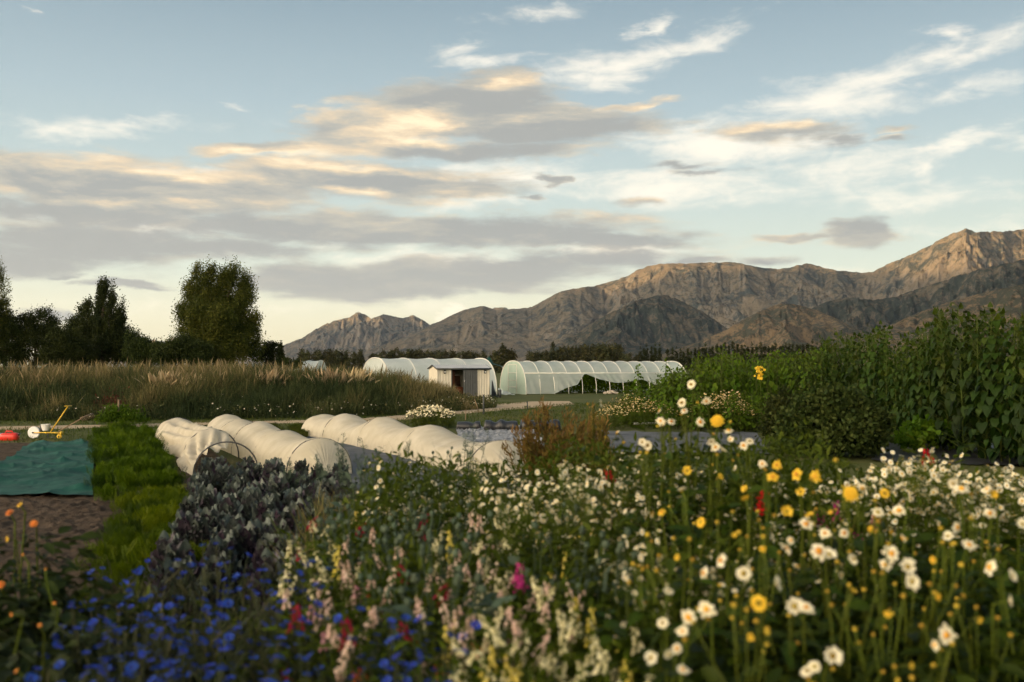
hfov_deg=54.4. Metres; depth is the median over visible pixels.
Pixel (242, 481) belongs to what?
kale plant
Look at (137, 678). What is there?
cornflower plant
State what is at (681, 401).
dahlia plant
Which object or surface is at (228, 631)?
cornflower plant
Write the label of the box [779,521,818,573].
feverfew plant
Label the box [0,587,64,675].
dahlia plant
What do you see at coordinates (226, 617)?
cornflower plant
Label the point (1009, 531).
daisy plant
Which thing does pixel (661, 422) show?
dahlia plant
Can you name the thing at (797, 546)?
feverfew plant
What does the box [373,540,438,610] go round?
poppy plant
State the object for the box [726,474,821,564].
snapdragon plant
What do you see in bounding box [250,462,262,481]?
kale plant
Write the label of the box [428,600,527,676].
snapdragon plant
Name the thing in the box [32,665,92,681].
cornflower plant
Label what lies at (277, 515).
kale plant
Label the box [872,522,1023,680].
dahlia plant
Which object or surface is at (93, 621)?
cornflower plant
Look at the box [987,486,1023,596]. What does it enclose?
daisy plant
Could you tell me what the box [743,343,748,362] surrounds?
lombardy poplar
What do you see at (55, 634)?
cornflower plant
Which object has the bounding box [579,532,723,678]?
dahlia plant
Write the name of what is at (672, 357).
lombardy poplar
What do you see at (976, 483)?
daisy plant
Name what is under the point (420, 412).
daisy bush
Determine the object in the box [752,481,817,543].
daisy plant
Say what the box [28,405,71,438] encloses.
wheel seeder
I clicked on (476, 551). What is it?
snapdragon plant
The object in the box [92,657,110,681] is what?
cornflower plant
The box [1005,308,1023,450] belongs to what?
tall leafy plant
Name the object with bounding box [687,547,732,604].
feverfew plant
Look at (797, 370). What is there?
tall leafy plant
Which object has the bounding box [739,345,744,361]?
lombardy poplar
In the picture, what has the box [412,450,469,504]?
poppy plant
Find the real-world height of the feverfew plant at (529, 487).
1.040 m
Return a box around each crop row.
[72,483,247,587]
[82,420,189,501]
[202,422,309,436]
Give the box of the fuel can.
[0,430,20,440]
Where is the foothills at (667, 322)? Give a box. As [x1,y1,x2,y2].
[543,295,727,358]
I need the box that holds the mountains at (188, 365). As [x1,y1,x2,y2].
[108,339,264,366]
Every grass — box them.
[0,357,497,420]
[0,358,464,393]
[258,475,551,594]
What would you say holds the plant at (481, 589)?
on the ground at (602, 397)
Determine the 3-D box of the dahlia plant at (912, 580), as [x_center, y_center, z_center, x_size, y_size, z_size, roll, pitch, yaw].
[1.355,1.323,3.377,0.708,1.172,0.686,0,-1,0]
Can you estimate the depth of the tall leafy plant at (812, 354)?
30.69 m
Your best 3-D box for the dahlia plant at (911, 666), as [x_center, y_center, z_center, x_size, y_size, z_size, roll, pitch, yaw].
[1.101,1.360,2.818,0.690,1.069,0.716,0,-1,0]
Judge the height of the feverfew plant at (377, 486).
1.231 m
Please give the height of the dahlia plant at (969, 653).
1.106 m
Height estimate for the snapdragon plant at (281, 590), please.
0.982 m
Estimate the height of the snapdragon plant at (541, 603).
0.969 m
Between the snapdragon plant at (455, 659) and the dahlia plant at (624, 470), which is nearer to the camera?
the snapdragon plant at (455, 659)
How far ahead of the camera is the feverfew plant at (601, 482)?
5.74 m
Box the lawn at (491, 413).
[0,401,725,442]
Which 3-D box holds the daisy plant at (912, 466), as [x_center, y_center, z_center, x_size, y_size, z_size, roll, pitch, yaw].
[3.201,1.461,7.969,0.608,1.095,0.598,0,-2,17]
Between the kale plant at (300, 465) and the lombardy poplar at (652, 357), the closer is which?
the kale plant at (300, 465)
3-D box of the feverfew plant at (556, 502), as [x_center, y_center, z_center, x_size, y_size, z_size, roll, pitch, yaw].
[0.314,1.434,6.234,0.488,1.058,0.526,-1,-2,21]
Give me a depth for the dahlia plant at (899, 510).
4.13 m
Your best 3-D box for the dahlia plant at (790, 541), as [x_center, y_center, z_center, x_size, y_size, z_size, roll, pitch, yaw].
[1.046,1.326,3.741,0.699,1.184,0.652,0,-2,14]
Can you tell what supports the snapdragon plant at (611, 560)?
on the ground at (602, 397)
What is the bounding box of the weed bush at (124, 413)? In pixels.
[94,401,150,423]
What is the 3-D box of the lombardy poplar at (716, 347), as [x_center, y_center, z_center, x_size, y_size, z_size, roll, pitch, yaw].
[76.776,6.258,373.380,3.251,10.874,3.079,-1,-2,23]
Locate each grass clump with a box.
[135,369,188,392]
[185,373,204,384]
[251,368,290,385]
[302,367,356,391]
[340,367,379,386]
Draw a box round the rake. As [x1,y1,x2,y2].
[59,413,94,430]
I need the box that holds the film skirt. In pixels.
[498,388,514,394]
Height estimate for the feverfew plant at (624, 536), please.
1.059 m
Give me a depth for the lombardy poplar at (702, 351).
370.67 m
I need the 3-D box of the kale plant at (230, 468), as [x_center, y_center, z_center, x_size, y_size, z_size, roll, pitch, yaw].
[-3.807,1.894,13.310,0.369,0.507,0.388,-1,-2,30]
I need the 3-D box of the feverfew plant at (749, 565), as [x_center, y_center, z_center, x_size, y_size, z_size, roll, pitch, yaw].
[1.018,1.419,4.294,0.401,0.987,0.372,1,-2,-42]
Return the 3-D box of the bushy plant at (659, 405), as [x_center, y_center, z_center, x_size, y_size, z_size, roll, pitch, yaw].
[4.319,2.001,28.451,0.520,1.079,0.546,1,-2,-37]
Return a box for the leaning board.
[491,380,500,397]
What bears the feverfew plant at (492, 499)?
on the ground at (602, 397)
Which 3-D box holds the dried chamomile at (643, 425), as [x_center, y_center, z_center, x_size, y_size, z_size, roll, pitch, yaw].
[3.826,2.115,28.965,1.025,0.960,1.009,0,-1,5]
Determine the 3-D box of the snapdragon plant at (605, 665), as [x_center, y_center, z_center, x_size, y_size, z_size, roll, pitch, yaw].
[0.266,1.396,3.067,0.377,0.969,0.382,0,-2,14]
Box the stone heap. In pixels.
[603,390,618,393]
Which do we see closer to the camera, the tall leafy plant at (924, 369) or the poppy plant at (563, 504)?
the poppy plant at (563, 504)
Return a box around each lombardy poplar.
[549,342,555,361]
[638,346,642,361]
[642,348,646,360]
[645,344,649,360]
[648,346,654,361]
[652,342,658,361]
[656,342,662,360]
[665,349,670,360]
[670,347,675,360]
[674,346,678,361]
[678,348,682,364]
[682,346,685,368]
[685,348,690,369]
[693,348,696,364]
[701,346,704,361]
[704,342,708,359]
[707,347,713,365]
[711,345,715,362]
[715,343,719,363]
[730,341,735,363]
[735,344,740,360]
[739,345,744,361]
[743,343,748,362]
[745,346,750,365]
[749,341,754,367]
[754,345,760,363]
[758,342,764,366]
[762,346,767,361]
[770,345,774,362]
[774,342,779,359]
[801,344,805,354]
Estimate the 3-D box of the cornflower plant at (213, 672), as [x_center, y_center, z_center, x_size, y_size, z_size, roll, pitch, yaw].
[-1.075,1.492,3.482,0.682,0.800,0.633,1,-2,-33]
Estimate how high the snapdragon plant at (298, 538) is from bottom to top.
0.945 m
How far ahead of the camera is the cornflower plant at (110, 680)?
2.96 m
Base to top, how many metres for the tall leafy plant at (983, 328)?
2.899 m
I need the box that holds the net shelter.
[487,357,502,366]
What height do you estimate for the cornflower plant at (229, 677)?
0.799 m
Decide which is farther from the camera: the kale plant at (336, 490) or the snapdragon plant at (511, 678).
the kale plant at (336, 490)
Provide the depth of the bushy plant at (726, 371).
30.81 m
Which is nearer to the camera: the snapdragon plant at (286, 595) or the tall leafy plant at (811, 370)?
the snapdragon plant at (286, 595)
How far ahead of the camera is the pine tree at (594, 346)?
375.88 m
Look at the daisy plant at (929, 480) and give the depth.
6.14 m
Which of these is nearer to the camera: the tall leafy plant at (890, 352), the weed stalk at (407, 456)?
the weed stalk at (407, 456)
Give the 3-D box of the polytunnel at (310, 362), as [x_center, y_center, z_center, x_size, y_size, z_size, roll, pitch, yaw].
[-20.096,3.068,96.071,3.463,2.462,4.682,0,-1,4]
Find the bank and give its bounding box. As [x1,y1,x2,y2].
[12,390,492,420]
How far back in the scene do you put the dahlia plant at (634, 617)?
3.55 m
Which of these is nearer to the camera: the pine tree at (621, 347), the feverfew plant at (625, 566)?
the feverfew plant at (625, 566)
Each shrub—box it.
[276,356,306,367]
[754,382,794,452]
[768,380,896,458]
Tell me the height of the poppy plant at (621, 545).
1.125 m
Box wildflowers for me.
[40,396,491,417]
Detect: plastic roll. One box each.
[456,421,480,429]
[484,419,517,429]
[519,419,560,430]
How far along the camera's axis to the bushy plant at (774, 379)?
30.97 m
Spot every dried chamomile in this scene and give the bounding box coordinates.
[594,405,628,429]
[601,398,635,427]
[615,393,646,425]
[626,397,655,428]
[640,401,675,427]
[674,405,706,430]
[700,392,725,428]
[711,390,746,424]
[723,401,757,431]
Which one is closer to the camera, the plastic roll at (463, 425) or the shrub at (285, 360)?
the plastic roll at (463, 425)
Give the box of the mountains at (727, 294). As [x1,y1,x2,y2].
[347,228,1023,366]
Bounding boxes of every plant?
[0,502,103,616]
[0,537,82,640]
[0,553,111,653]
[0,568,138,658]
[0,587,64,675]
[0,602,133,681]
[0,612,131,681]
[0,623,126,681]
[13,656,94,681]
[15,594,208,681]
[15,669,104,681]
[16,606,147,680]
[19,630,133,681]
[21,580,115,617]
[31,631,184,681]
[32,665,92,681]
[33,665,111,681]
[45,615,153,676]
[46,623,211,681]
[47,601,212,677]
[50,569,183,659]
[54,657,174,681]
[63,611,226,681]
[71,640,252,681]
[78,612,196,681]
[78,625,197,681]
[84,557,186,640]
[90,385,129,409]
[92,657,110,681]
[93,594,177,681]
[98,552,214,641]
[107,675,135,681]
[111,604,192,681]
[115,587,230,675]
[115,612,251,680]
[116,626,273,681]
[125,654,248,681]
[130,542,264,657]
[136,607,272,681]
[137,557,287,653]
[137,631,235,681]
[143,530,178,589]
[144,596,269,681]
[145,642,240,681]
[147,558,213,629]
[150,539,201,603]
[151,647,229,681]
[154,588,374,681]
[154,608,327,681]
[161,664,273,681]
[162,650,288,681]
[165,601,269,660]
[165,648,211,681]
[165,660,226,681]
[168,509,201,550]
[173,621,372,681]
[176,494,202,516]
[182,474,204,496]
[186,517,211,548]
[187,481,203,498]
[189,579,332,665]
[192,490,217,514]
[194,471,209,487]
[194,483,216,498]
[195,504,220,532]
[196,527,246,595]
[196,551,241,613]
[197,456,213,471]
[197,632,370,681]
[199,459,216,482]
[201,533,243,598]
[210,463,231,494]
[213,596,381,681]
[213,608,302,679]
[214,456,227,465]
[216,573,311,632]
[217,492,245,520]
[217,511,233,531]
[219,513,241,530]
[219,560,346,651]
[221,482,243,496]
[222,475,246,494]
[222,514,245,530]
[222,556,338,647]
[224,463,233,473]
[226,555,354,633]
[226,675,247,681]
[233,521,256,586]
[235,460,253,477]
[236,468,254,483]
[236,490,243,506]
[236,582,403,671]
[237,479,270,509]
[237,484,262,525]
[242,455,254,464]
[242,532,279,594]
[244,654,283,681]
[245,517,274,578]
[245,547,284,617]
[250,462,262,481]
[251,496,275,522]
[258,508,271,522]
[258,620,344,679]
[259,458,285,486]
[259,518,293,537]
[259,640,367,681]
[260,458,278,480]
[261,571,345,666]
[261,606,366,658]
[262,493,283,511]
[262,554,315,622]
[262,598,366,681]
[263,540,339,642]
[264,472,283,492]
[265,506,297,534]
[266,534,346,623]
[267,514,331,599]
[269,476,289,501]
[269,634,384,680]
[270,613,369,681]
[271,582,354,680]
[272,470,281,475]
[274,534,307,561]
[277,531,295,539]
[278,584,370,675]
[281,489,301,509]
[286,470,297,486]
[286,598,401,681]
[288,580,374,661]
[289,498,304,523]
[290,486,305,503]
[290,631,431,681]
[293,517,363,612]
[294,458,308,477]
[294,469,308,489]
[296,521,315,543]
[296,564,372,634]
[296,605,376,677]
[297,473,313,488]
[297,565,366,665]
[299,537,377,653]
[299,669,402,681]
[301,483,311,502]
[301,507,319,523]
[302,504,411,608]
[304,480,320,508]
[307,496,389,655]
[308,486,330,509]
[309,490,327,509]
[309,535,322,554]
[309,642,399,681]
[310,568,433,671]
[311,464,323,481]
[311,636,436,681]
[315,611,425,681]
[316,583,371,645]
[317,483,397,589]
[318,630,459,681]
[319,495,342,508]
[319,521,386,625]
[320,470,333,480]
[321,476,338,496]
[321,500,344,518]
[322,521,375,564]
[323,470,390,544]
[323,563,366,612]
[324,510,425,625]
[325,606,436,681]
[329,598,394,670]
[331,488,398,540]
[331,554,407,637]
[332,455,382,512]
[332,463,344,472]
[334,481,357,497]
[334,501,404,613]
[335,470,349,484]
[335,504,388,535]
[338,491,351,506]
[339,568,425,658]
[345,458,408,554]
[348,555,458,678]
[349,555,449,677]
[354,510,449,677]
[357,456,404,499]
[358,515,417,584]
[359,543,427,615]
[361,658,475,681]
[362,485,419,534]
[363,459,408,504]
[364,600,425,659]
[364,643,436,681]
[365,448,432,503]
[365,548,511,679]
[366,531,479,657]
[367,537,425,603]
[372,616,458,668]
[373,505,442,562]
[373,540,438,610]
[374,581,460,641]
[376,534,516,666]
[377,642,468,681]
[379,636,547,681]
[380,512,462,572]
[381,501,450,566]
[382,652,430,681]
[384,560,451,628]
[385,498,478,586]
[386,481,449,533]
[386,615,533,681]
[387,514,442,582]
[388,615,479,681]
[392,462,416,505]
[393,506,451,549]
[394,524,463,597]
[399,587,485,678]
[400,639,498,681]
[402,522,478,606]
[402,624,483,676]
[404,629,502,681]
[405,520,455,544]
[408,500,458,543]
[409,446,452,492]
[410,615,521,681]
[411,554,469,622]
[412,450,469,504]
[413,568,480,660]
[414,609,480,670]
[417,479,467,530]
[418,553,490,620]
[422,650,457,679]
[424,487,478,539]
[426,634,523,681]
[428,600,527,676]
[431,543,508,618]
[439,506,506,594]
[446,607,535,680]
[446,641,496,681]
[448,619,552,681]
[449,458,509,568]
[455,563,532,634]
[455,601,550,679]
[457,474,495,499]
[458,571,531,658]
[460,535,517,601]
[461,573,500,632]
[463,471,511,525]
[465,474,509,515]
[466,513,528,582]
[468,568,548,640]
[469,467,533,559]
[469,633,547,680]
[470,565,516,606]
[473,511,533,583]
[474,594,587,680]
[476,579,568,655]
[479,659,487,681]
[480,487,555,620]
[482,534,545,617]
[483,517,533,583]
[487,511,594,624]
[487,525,592,653]
[490,601,604,681]
[492,650,586,681]
[493,614,574,679]
[493,621,547,669]
[497,570,583,681]
[497,643,539,681]
[501,594,555,654]
[502,396,597,495]
[502,669,541,681]
[503,469,563,589]
[507,502,579,574]
[511,663,569,681]
[513,563,570,642]
[514,471,548,510]
[516,470,550,509]
[517,527,619,643]
[518,500,576,573]
[523,580,603,680]
[523,647,569,679]
[525,628,624,681]
[526,464,586,554]
[526,588,603,681]
[527,460,608,604]
[528,669,533,681]
[530,574,612,654]
[531,544,595,621]
[531,622,617,680]
[533,526,633,643]
[537,478,581,522]
[538,467,592,563]
[539,466,583,499]
[539,486,564,553]
[539,643,637,681]
[541,606,619,681]
[544,465,578,501]
[545,547,668,647]
[550,472,628,615]
[551,463,595,494]
[553,598,645,681]
[557,400,651,523]
[559,469,611,525]
[560,466,638,579]
[565,470,622,542]
[567,503,655,574]
[568,623,658,681]
[569,629,620,681]
[571,664,610,681]
[574,639,643,681]
[577,400,613,489]
[578,469,638,546]
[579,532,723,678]
[581,544,652,622]
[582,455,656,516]
[584,438,695,585]
[585,472,652,544]
[587,574,674,681]
[588,535,646,652]
[593,496,661,598]
[594,512,780,680]
[597,478,667,541]
[597,509,744,648]
[598,537,650,624]
[601,588,774,681]
[601,647,646,681]
[603,575,675,645]
[605,466,653,517]
[610,545,671,636]
[612,601,771,681]
[613,392,623,418]
[613,408,724,587]
[613,493,681,567]
[613,509,677,591]
[615,466,739,588]
[617,455,660,517]
[618,380,633,423]
[618,663,657,681]
[620,395,641,422]
[625,529,673,611]
[628,380,744,543]
[628,383,644,417]
[630,388,649,424]
[631,363,646,418]
[633,566,822,681]
[636,529,687,607]
[638,553,810,681]
[643,381,655,406]
[643,385,658,415]
[643,510,799,675]
[644,649,690,681]
[645,384,666,422]
[645,473,686,533]
[646,378,660,403]
[646,382,662,415]
[647,396,755,555]
[647,594,852,681]
[649,439,763,590]
[652,392,673,429]
[652,537,696,589]
[653,397,673,431]
[655,357,670,411]
[656,519,830,680]
[659,377,676,414]
[660,575,860,681]
[661,371,683,418]
[663,471,721,524]
[663,496,716,590]
[664,364,691,425]
[664,366,677,414]
[666,372,685,417]
[666,473,810,604]
[667,369,691,426]
[667,545,729,632]
[668,403,683,428]
[668,415,780,572]
[668,457,731,545]
[670,602,799,681]
[673,470,721,537]
[676,389,694,428]
[677,404,693,426]
[683,365,713,415]
[684,366,700,399]
[686,364,702,399]
[686,428,809,593]
[687,356,710,407]
[687,390,707,431]
[687,394,708,426]
[687,396,707,427]
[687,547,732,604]
[688,352,707,404]
[689,402,708,431]
[691,508,721,581]
[697,460,817,603]
[698,465,760,538]
[698,536,878,678]
[702,353,725,411]
[704,354,726,392]
[704,575,743,638]
[705,357,716,393]
[705,396,719,428]
[705,581,778,663]
[705,597,919,681]
[707,392,721,427]
[708,343,731,413]
[708,356,733,428]
[715,352,741,405]
[715,514,759,585]
[716,505,862,625]
[719,399,735,428]
[721,394,743,431]
[722,351,744,415]
[722,396,742,429]
[723,352,747,400]
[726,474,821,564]
[729,556,774,623]
[731,390,748,431]
[733,351,751,399]
[734,402,755,431]
[734,468,868,595]
[736,353,751,402]
[736,507,775,550]
[737,354,755,403]
[738,646,899,681]
[740,389,751,411]
[741,352,758,385]
[744,487,791,540]
[745,359,768,420]
[745,391,763,428]
[746,355,772,404]
[747,477,895,655]
[749,401,765,431]
[751,514,795,560]
[751,526,790,607]
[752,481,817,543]
[754,366,765,416]
[754,391,769,423]
[754,488,821,570]
[757,358,783,404]
[757,360,779,402]
[758,354,782,414]
[765,348,787,395]
[765,528,924,660]
[767,543,930,677]
[767,552,821,622]
[769,542,948,681]
[772,350,786,386]
[773,352,784,384]
[774,478,851,547]
[779,351,794,405]
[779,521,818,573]
[780,357,791,386]
[780,483,935,624]
[780,489,829,541]
[781,357,793,391]
[784,351,794,405]
[784,593,975,681]
[786,361,810,393]
[787,355,803,394]
[787,458,965,657]
[790,355,800,387]
[791,352,805,391]
[791,529,799,570]
[793,358,815,395]
[793,517,822,585]
[794,352,806,394]
[796,539,843,617]
[798,534,967,679]
[800,661,820,681]
[801,360,814,395]
[804,347,826,390]
[804,481,869,572]
[805,360,816,392]
[807,345,816,369]
[808,564,860,661]
[809,358,823,391]
[813,354,829,391]
[814,344,832,384]
[816,336,832,384]
[816,337,831,376]
[816,558,1006,681]
[817,478,859,517]
[817,482,889,568]
[818,469,885,561]
[819,488,952,624]
[819,520,859,588]
[820,482,967,625]
[820,487,894,556]
[821,478,889,539]
[824,343,845,387]
[824,346,841,387]
[826,328,847,378]
[826,339,844,387]
[829,562,1023,681]
[832,469,892,535]
[835,502,919,561]
[836,497,879,575]
[838,332,860,384]
[838,476,903,530]
[839,342,855,385]
[840,526,1023,674]
[841,335,858,373]
[844,330,867,389]
[845,339,861,391]
[846,523,891,615]
[850,622,990,681]
[851,460,923,557]
[854,332,866,375]
[856,460,906,490]
[857,334,883,404]
[859,448,936,548]
[860,325,884,406]
[862,324,884,389]
[863,603,1014,681]
[869,325,900,434]
[869,450,932,529]
[870,320,892,373]
[870,464,916,491]
[872,335,896,434]
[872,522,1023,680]
[873,351,898,436]
[876,342,896,429]
[877,466,952,553]
[879,469,979,600]
[880,455,937,480]
[884,349,906,436]
[885,448,941,496]
[885,491,961,582]
[887,455,939,483]
[888,413,961,450]
[888,461,969,558]
[889,479,1023,654]
[892,450,978,583]
[892,487,961,550]
[892,641,954,681]
[893,342,904,428]
[893,356,912,430]
[895,332,915,420]
[895,337,914,410]
[895,508,1023,678]
[897,346,921,424]
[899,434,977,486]
[899,447,951,484]
[899,559,1023,681]
[902,326,928,420]
[905,326,937,420]
[905,338,936,446]
[907,322,943,448]
[909,327,931,369]
[910,475,1003,604]
[914,333,937,416]
[915,465,1006,558]
[918,453,980,500]
[919,307,967,449]
[921,477,989,542]
[923,315,952,419]
[925,303,963,450]
[925,454,981,485]
[925,501,1023,626]
[928,306,957,444]
[930,464,974,504]
[934,314,963,420]
[940,302,984,455]
[940,518,1023,681]
[941,311,990,452]
[942,485,1023,650]
[943,470,1023,554]
[945,311,961,420]
[950,484,1021,557]
[953,308,1002,457]
[957,321,986,440]
[959,313,985,426]
[961,315,989,440]
[964,302,1013,458]
[970,464,1023,512]
[974,307,1020,462]
[975,462,1023,534]
[976,479,1023,553]
[977,503,1023,611]
[980,303,1009,455]
[980,475,1022,552]
[981,311,1009,435]
[981,317,1005,417]
[982,468,1023,497]
[983,464,1023,496]
[983,466,1023,508]
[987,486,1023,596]
[989,316,1023,463]
[997,316,1015,424]
[1001,320,1023,458]
[1002,314,1023,450]
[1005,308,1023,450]
[1007,316,1023,465]
[1009,392,1022,466]
[1014,343,1023,454]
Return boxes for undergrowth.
[1,409,1023,681]
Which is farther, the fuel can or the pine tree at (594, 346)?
the pine tree at (594, 346)
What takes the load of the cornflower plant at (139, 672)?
on the ground at (602, 397)
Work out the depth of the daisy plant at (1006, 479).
6.92 m
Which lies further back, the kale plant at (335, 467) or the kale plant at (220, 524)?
the kale plant at (335, 467)
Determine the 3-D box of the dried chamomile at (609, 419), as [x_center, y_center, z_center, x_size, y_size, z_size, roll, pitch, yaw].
[2.849,2.207,28.574,1.051,0.728,1.038,-1,-2,34]
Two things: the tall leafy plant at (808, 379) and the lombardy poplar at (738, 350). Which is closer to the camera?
the tall leafy plant at (808, 379)
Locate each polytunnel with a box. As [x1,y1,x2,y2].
[283,360,325,370]
[363,357,496,394]
[500,360,687,393]
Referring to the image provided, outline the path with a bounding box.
[0,401,572,429]
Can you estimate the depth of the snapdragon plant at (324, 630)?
3.46 m
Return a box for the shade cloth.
[0,438,93,494]
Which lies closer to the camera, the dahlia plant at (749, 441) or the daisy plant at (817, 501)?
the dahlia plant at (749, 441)
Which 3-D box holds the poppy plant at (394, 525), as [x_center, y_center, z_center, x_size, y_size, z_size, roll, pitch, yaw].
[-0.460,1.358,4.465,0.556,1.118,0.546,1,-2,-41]
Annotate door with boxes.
[463,370,476,395]
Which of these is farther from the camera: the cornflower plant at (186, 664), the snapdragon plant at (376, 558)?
the snapdragon plant at (376, 558)
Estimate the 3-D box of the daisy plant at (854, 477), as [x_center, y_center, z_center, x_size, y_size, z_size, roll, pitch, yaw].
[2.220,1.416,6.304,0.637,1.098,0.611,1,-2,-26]
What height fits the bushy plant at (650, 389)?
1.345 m
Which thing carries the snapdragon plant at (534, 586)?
on the ground at (602, 397)
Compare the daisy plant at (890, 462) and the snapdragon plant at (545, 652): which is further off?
the daisy plant at (890, 462)
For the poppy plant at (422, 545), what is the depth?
4.54 m
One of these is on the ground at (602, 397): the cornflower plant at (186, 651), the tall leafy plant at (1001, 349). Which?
the cornflower plant at (186, 651)
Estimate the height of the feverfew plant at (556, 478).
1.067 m
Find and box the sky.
[0,0,1023,366]
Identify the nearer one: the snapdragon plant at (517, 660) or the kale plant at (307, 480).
the snapdragon plant at (517, 660)
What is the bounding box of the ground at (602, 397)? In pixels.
[0,367,1023,650]
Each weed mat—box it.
[306,436,536,494]
[598,430,768,453]
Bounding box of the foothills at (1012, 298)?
[833,284,1023,367]
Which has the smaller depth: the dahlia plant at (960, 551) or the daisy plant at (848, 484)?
the dahlia plant at (960, 551)
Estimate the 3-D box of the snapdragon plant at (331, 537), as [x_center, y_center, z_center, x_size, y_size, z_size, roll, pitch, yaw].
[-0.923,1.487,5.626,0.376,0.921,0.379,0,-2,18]
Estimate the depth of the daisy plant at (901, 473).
6.25 m
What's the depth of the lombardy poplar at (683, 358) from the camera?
367.18 m
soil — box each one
[0,443,97,478]
[0,490,121,640]
[168,448,235,489]
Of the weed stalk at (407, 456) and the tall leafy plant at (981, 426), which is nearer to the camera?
the weed stalk at (407, 456)
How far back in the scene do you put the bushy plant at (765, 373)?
30.44 m
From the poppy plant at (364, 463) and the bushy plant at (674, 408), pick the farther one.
the bushy plant at (674, 408)
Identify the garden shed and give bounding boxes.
[427,364,491,396]
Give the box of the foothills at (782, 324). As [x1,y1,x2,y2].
[649,304,866,366]
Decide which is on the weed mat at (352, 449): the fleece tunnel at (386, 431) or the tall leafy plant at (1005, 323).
the fleece tunnel at (386, 431)
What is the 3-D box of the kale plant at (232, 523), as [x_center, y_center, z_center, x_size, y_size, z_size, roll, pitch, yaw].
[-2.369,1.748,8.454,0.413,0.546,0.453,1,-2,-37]
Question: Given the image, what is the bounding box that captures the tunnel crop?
[557,374,655,392]
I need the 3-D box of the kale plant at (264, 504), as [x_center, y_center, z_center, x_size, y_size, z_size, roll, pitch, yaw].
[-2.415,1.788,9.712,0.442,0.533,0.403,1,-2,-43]
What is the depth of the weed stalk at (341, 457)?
11.97 m
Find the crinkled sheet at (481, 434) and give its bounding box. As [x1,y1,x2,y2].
[456,425,543,444]
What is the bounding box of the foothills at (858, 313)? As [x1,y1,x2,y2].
[812,259,1023,334]
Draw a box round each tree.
[0,255,13,361]
[0,295,32,367]
[0,303,65,370]
[34,320,98,368]
[62,302,94,367]
[73,275,149,369]
[118,325,173,368]
[147,328,217,367]
[169,254,270,367]
[257,340,280,366]
[276,340,285,367]
[297,346,304,359]
[303,350,311,360]
[310,348,318,360]
[314,347,324,360]
[322,347,327,364]
[323,348,334,369]
[332,348,342,368]
[338,349,344,366]
[341,347,351,369]
[349,351,356,368]
[355,349,365,369]
[381,349,389,358]
[387,349,395,358]
[392,347,402,358]
[403,349,412,358]
[408,348,413,358]
[417,347,426,358]
[426,351,434,358]
[435,348,442,358]
[442,350,450,358]
[448,349,456,358]
[463,350,470,358]
[467,350,475,358]
[479,348,486,358]
[490,350,500,374]
[494,342,514,374]
[505,348,517,363]
[524,350,532,361]
[530,350,538,361]
[538,349,546,360]
[542,350,549,361]
[553,346,564,360]
[563,346,571,360]
[570,345,580,361]
[574,345,583,360]
[579,342,592,361]
[590,341,595,360]
[591,342,603,361]
[596,342,609,361]
[605,344,615,360]
[608,345,617,361]
[610,343,622,360]
[617,344,625,360]
[623,353,630,361]
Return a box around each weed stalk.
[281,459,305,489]
[314,454,332,483]
[334,433,351,484]
[354,438,383,488]
[398,439,411,483]
[447,432,471,497]
[463,419,493,498]
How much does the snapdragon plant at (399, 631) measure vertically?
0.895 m
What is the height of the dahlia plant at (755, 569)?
1.270 m
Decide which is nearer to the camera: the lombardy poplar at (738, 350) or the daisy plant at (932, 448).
the daisy plant at (932, 448)
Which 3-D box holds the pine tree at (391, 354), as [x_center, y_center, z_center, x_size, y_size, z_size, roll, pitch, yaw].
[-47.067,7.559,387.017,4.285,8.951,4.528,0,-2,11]
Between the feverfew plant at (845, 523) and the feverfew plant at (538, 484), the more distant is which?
the feverfew plant at (538, 484)
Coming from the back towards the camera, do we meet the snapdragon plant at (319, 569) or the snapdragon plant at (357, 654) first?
the snapdragon plant at (319, 569)
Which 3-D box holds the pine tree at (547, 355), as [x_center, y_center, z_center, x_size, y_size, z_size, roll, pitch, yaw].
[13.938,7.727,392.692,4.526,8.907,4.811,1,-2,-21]
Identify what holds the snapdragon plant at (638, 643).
on the ground at (602, 397)
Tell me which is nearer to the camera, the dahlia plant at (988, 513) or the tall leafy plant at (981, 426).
the dahlia plant at (988, 513)
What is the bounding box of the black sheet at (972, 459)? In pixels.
[872,436,1023,464]
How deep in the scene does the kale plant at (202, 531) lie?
8.61 m
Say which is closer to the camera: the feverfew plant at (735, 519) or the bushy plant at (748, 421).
the feverfew plant at (735, 519)
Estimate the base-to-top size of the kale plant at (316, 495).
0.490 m
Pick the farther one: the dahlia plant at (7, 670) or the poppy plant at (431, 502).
the poppy plant at (431, 502)
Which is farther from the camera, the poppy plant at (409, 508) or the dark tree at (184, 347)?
the dark tree at (184, 347)
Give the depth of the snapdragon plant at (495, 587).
4.20 m
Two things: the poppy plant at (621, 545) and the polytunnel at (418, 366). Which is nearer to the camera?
the poppy plant at (621, 545)
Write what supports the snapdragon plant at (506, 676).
on the ground at (602, 397)
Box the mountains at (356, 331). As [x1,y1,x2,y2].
[274,307,506,365]
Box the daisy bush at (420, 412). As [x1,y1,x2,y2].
[404,404,456,427]
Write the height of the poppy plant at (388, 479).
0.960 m
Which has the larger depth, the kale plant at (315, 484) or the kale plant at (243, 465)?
the kale plant at (243, 465)
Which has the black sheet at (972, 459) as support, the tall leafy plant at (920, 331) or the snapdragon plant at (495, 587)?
the tall leafy plant at (920, 331)
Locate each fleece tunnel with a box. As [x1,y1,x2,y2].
[155,418,257,475]
[207,414,352,473]
[301,413,525,476]

